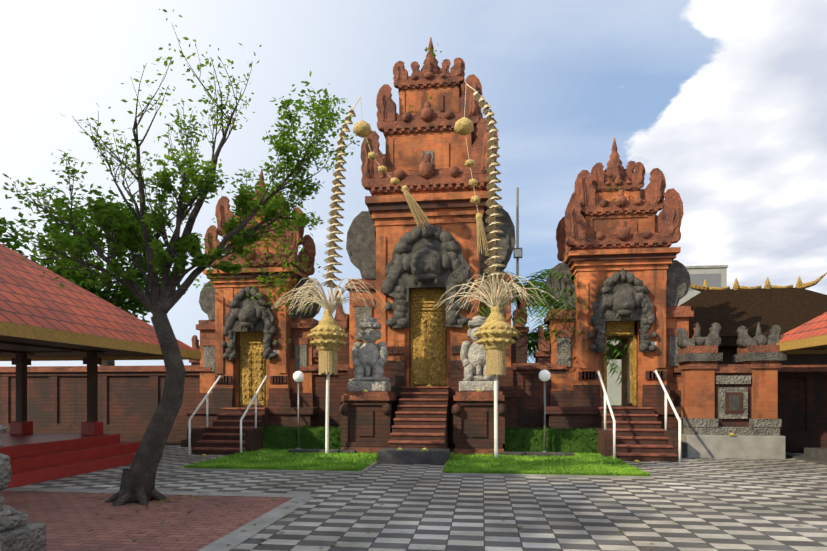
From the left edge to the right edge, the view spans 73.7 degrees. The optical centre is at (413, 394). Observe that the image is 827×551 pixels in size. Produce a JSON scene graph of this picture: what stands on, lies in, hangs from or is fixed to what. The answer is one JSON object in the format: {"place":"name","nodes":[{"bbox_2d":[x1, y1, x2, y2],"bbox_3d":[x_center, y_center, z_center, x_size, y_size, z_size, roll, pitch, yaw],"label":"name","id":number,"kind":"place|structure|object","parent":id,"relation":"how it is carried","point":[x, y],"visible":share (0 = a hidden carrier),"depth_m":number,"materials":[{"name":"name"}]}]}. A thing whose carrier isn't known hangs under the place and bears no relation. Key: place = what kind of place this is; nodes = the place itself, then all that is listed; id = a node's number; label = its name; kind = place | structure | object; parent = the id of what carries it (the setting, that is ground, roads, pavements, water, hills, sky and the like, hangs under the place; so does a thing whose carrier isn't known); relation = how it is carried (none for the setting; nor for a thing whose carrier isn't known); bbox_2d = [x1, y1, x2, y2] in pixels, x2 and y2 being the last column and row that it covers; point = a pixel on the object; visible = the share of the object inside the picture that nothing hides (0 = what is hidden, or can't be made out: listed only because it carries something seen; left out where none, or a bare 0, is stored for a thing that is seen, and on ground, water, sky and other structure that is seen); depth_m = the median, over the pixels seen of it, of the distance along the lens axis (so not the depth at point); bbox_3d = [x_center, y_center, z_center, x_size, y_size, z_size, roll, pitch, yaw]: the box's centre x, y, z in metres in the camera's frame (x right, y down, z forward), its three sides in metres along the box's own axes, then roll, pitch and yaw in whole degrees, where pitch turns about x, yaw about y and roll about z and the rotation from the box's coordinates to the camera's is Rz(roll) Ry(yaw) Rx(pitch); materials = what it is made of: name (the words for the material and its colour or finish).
{"place":"outdoors","nodes":[
{"label":"outdoors","id":0,"kind":"place"},
{"bbox_2d":[179,448,377,473],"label":"lawn","id":1,"kind":"structure","parent":0,"point":[339,461],"depth_m":11.83,"materials":[{"name":"green plant"}]},
{"bbox_2d":[293,371,303,448],"bbox_3d":[-3.029,0.461,14.534,0.300,2.150,0.300,0,0,7],"label":"lamp post","id":2,"kind":"object","parent":1,"relation":"on","point":[298,377],"visible":0.98,"depth_m":14.51,"materials":[{"name":"grey metal"}]},
{"bbox_2d":[263,425,342,449],"bbox_3d":[-2.940,1.208,14.939,2.456,0.729,0.678,0,0,7],"label":"hedge","id":3,"kind":"object","parent":1,"relation":"on","point":[279,437],"visible":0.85,"depth_m":14.69,"materials":[{"name":"green plant"}]},
{"bbox_2d":[272,97,429,453],"bbox_3d":[-1.733,-2.873,13.322,3.528,8.819,2.630,0,0,36],"label":"penjor pole","id":4,"kind":"object","parent":1,"relation":"on","point":[327,334],"visible":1,"depth_m":13.50,"materials":[{"name":"white paint"}]},
{"bbox_2d":[0,0,826,366],"label":"sky","id":5,"kind":"structure","parent":0,"point":[725,98],"materials":[{"name":"blue"}]},
{"bbox_2d":[1,445,826,550],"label":"checker paving","id":6,"kind":"structure","parent":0,"point":[702,505],"depth_m":7.52,"materials":[{"name":"grey tile"}]},
{"bbox_2d":[0,244,200,488],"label":"bale","id":7,"kind":"object","parent":6,"relation":"on","point":[47,317],"visible":0.94,"depth_m":10.98,"materials":[{"name":"tile"}]},
{"bbox_2d":[1,491,291,550],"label":"paving brick","id":8,"kind":"object","parent":6,"relation":"on","point":[206,522],"depth_m":6.77,"materials":[{"name":"red brick"}]},
{"bbox_2d":[0,425,45,550],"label":"statue left edge","id":9,"kind":"object","parent":8,"relation":"on","point":[19,531],"visible":1,"depth_m":4.40,"materials":[{"name":"grey stone"}]},
{"bbox_2d":[2,487,319,550],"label":"paving border","id":10,"kind":"object","parent":8,"relation":"on","point":[235,538],"visible":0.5,"depth_m":7.48,"materials":[{"name":"concrete"}]},
{"bbox_2d":[14,473,800,549],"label":"fallen leaves","id":11,"kind":"object","parent":8,"relation":"on","point":[249,506],"visible":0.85,"depth_m":7.43,"materials":[{"name":"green plant"}]},
{"bbox_2d":[181,169,321,454],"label":"gate","id":12,"kind":"structure","parent":6,"relation":"on","point":[248,389],"depth_m":15.97,"materials":[{"name":"brick"}]},
{"bbox_2d":[193,171,320,349],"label":"gate plants","id":13,"kind":"object","parent":12,"relation":"attached to","point":[271,272],"visible":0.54,"depth_m":15.52,"materials":[{"name":"green plant"}]},
{"bbox_2d":[334,37,528,464],"bbox_3d":[0.332,-4.494,14.818,5.600,12.061,5.610,0,0,7],"label":"gate","id":14,"kind":"object","parent":6,"relation":"on","point":[404,349],"visible":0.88,"depth_m":15.17,"materials":[{"name":"brick"}]},
{"bbox_2d":[200,385,735,462],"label":"canang offerings","id":15,"kind":"object","parent":6,"relation":"on","point":[635,461],"visible":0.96,"depth_m":13.09,"materials":[{"name":"green plant"}]},
{"bbox_2d":[533,138,699,461],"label":"gate","id":16,"kind":"structure","parent":6,"relation":"on","point":[624,267],"depth_m":14.74,"materials":[{"name":"brick"}]},
{"bbox_2d":[408,44,624,202],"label":"gate plants","id":17,"kind":"object","parent":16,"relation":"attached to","point":[432,55],"visible":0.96,"depth_m":15.44,"materials":[{"name":"green plant"}]},
{"bbox_2d":[674,322,786,458],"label":"wall pillar","id":18,"kind":"structure","parent":6,"relation":"on","point":[721,402],"depth_m":13.19,"materials":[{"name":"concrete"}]},
{"bbox_2d":[776,312,826,464],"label":"bale","id":19,"kind":"object","parent":6,"relation":"on","point":[809,337],"visible":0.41,"depth_m":12.68,"materials":[{"name":"tile"}]},
{"bbox_2d":[440,450,653,478],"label":"lawn","id":20,"kind":"structure","parent":0,"point":[552,464],"depth_m":11.18,"materials":[{"name":"green plant"}]},
{"bbox_2d":[433,84,557,458],"bbox_3d":[1.857,-2.843,12.798,2.809,8.758,2.739,0,0,7],"label":"penjor pole","id":21,"kind":"object","parent":20,"relation":"on","point":[495,332],"visible":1,"depth_m":12.70,"materials":[{"name":"white paint"}]},
{"bbox_2d":[539,370,550,451],"bbox_3d":[3.273,0.461,13.752,0.300,2.150,0.300,0,0,7],"label":"lamp post","id":22,"kind":"object","parent":20,"relation":"on","point":[544,376],"visible":0.94,"depth_m":13.73,"materials":[{"name":"grey metal"}]},
{"bbox_2d":[504,426,597,453],"bbox_3d":[3.619,1.200,14.117,2.586,0.717,0.677,0,0,7],"label":"hedge","id":23,"kind":"object","parent":20,"relation":"on","point":[569,439],"visible":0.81,"depth_m":13.88,"materials":[{"name":"green plant"}]},
{"bbox_2d":[606,265,727,404],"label":"building","id":24,"kind":"structure","parent":0,"point":[715,275],"depth_m":28.34,"materials":[{"name":"concrete"}]},
{"label":"lawn","id":25,"kind":"structure","parent":0,"visible":0},
{"bbox_2d":[22,183,187,365],"bbox_3d":[-10.437,-2.737,19.118,5.339,8.575,5.345,0,0,7],"label":"tree","id":26,"kind":"object","parent":25,"relation":"on","point":[121,296],"visible":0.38,"depth_m":18.14,"materials":[{"name":"green plant"}]},
{"bbox_2d":[514,187,521,309],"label":"antenna tower","id":27,"kind":"structure","parent":25,"relation":"on","point":[517,252],"depth_m":19.35,"materials":[{"name":"grey metal"}]},
{"bbox_2d":[462,268,589,337],"bbox_3d":[3.662,-1.137,16.784,6.374,5.349,5.308,0,0,7],"label":"palm","id":28,"kind":"object","parent":25,"relation":"on","point":[536,284],"visible":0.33,"depth_m":15.34,"materials":[{"name":"green plant"}]},
{"bbox_2d":[527,324,629,384],"bbox_3d":[4.532,-0.310,16.897,4.755,3.696,4.709,0,0,7],"label":"palm","id":29,"kind":"object","parent":25,"relation":"on","point":[534,337],"visible":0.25,"depth_m":16.19,"materials":[{"name":"green plant"}]},
{"bbox_2d":[607,272,826,364],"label":"thatched pavilion","id":30,"kind":"object","parent":25,"relation":"on","point":[768,306],"visible":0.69,"depth_m":18.15,"materials":[{"name":"plant"}]},
{"label":"earth ground","id":31,"kind":"structure","parent":0,"visible":0},
{"bbox_2d":[0,194,41,257],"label":"tree","id":32,"kind":"object","parent":31,"relation":"on","point":[12,238],"visible":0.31,"depth_m":19.42,"materials":[{"name":"green plant"}]},
{"bbox_2d":[0,365,210,444],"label":"wall","id":33,"kind":"structure","parent":31,"relation":"on","point":[129,398],"depth_m":16.92,"materials":[{"name":"brick"}]},
{"bbox_2d":[2,9,368,506],"bbox_3d":[-3.471,-1.782,7.871,5.463,6.684,2.500,0,0,7],"label":"courtyard tree","id":34,"kind":"object","parent":31,"relation":"on","point":[138,478],"visible":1,"depth_m":7.79,"materials":[{"name":"green plant"}]},
{"bbox_2d":[299,364,348,426],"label":"wall","id":35,"kind":"structure","parent":31,"relation":"on","point":[339,379],"depth_m":16.07,"materials":[{"name":"brick"}]},
{"bbox_2d":[511,363,566,428],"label":"wall","id":36,"kind":"structure","parent":31,"relation":"on","point":[530,405],"depth_m":15.35,"materials":[{"name":"brick"}]},
{"bbox_2d":[673,365,826,452],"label":"wall","id":37,"kind":"structure","parent":31,"relation":"on","point":[802,402],"depth_m":14.44,"materials":[{"name":"brick"}]}
]}

